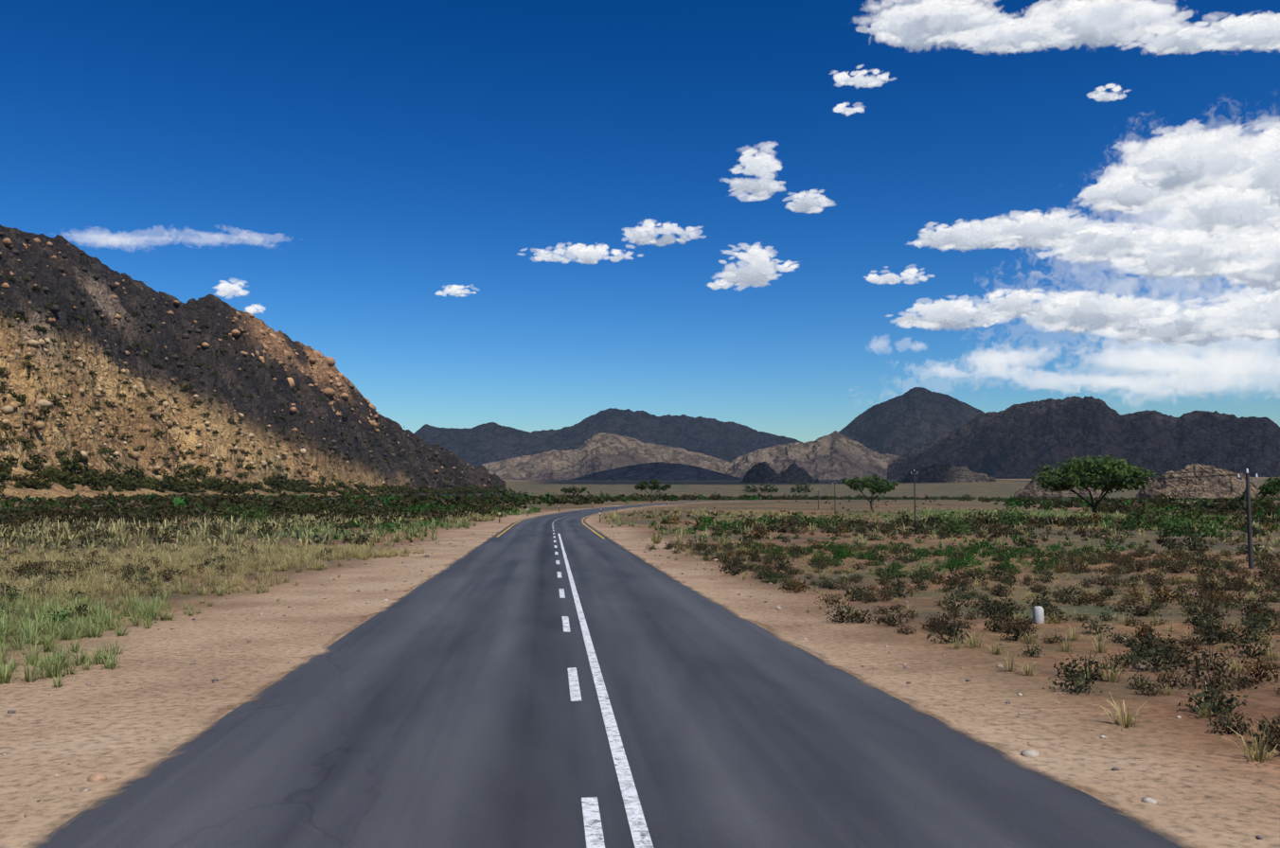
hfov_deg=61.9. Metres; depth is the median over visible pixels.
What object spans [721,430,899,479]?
range
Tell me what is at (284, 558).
grass
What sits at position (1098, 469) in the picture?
trees
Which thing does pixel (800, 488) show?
trees
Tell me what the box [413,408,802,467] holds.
range
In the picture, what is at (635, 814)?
white lines
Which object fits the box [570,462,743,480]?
dark hill
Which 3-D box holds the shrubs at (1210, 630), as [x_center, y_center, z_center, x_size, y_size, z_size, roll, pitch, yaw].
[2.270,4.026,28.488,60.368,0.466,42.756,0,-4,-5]
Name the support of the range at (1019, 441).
on the ground at (1159, 757)
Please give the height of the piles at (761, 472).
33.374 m
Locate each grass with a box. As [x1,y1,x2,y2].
[0,506,1279,554]
[0,540,1279,763]
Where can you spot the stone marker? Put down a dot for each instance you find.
(1038, 614)
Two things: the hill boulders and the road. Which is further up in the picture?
the hill boulders
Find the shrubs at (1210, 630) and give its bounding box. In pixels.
[0,538,1279,749]
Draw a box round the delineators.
[498,497,977,522]
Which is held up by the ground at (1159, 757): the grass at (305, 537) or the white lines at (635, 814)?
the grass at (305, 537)
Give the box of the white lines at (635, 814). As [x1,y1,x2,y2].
[552,506,653,847]
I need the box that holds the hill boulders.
[0,231,490,487]
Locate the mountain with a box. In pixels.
[838,387,985,456]
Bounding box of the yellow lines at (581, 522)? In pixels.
[497,500,707,538]
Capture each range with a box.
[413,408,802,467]
[481,432,729,479]
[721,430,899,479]
[887,395,1279,479]
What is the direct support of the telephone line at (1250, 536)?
on the ground at (1159, 757)
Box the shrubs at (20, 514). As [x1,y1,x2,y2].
[0,499,1279,553]
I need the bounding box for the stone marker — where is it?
[1032,605,1044,623]
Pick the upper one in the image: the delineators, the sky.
the sky
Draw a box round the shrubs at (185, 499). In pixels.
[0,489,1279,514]
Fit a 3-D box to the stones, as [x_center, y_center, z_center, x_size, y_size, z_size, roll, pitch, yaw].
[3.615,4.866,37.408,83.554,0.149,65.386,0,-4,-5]
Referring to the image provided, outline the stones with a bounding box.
[0,533,1279,839]
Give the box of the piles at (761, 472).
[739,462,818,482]
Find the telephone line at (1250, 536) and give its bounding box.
[816,468,1257,568]
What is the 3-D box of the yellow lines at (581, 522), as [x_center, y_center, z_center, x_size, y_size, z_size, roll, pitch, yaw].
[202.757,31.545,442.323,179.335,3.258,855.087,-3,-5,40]
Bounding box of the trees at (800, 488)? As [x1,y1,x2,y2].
[332,481,1275,500]
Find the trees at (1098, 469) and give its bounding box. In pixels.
[218,454,1279,537]
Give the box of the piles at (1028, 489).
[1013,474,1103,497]
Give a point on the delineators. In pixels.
(616, 510)
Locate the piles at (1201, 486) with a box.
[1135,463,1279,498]
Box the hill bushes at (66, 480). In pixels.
[0,275,509,496]
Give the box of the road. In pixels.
[31,499,1191,847]
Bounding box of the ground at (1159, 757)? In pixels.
[0,477,1279,847]
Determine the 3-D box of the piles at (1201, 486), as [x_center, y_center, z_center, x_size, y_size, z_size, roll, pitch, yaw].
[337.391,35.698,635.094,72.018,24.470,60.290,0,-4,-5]
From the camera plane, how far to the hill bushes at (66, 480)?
537.15 m
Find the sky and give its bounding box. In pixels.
[0,0,1279,443]
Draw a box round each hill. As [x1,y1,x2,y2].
[0,224,506,501]
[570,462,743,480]
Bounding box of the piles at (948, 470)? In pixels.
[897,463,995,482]

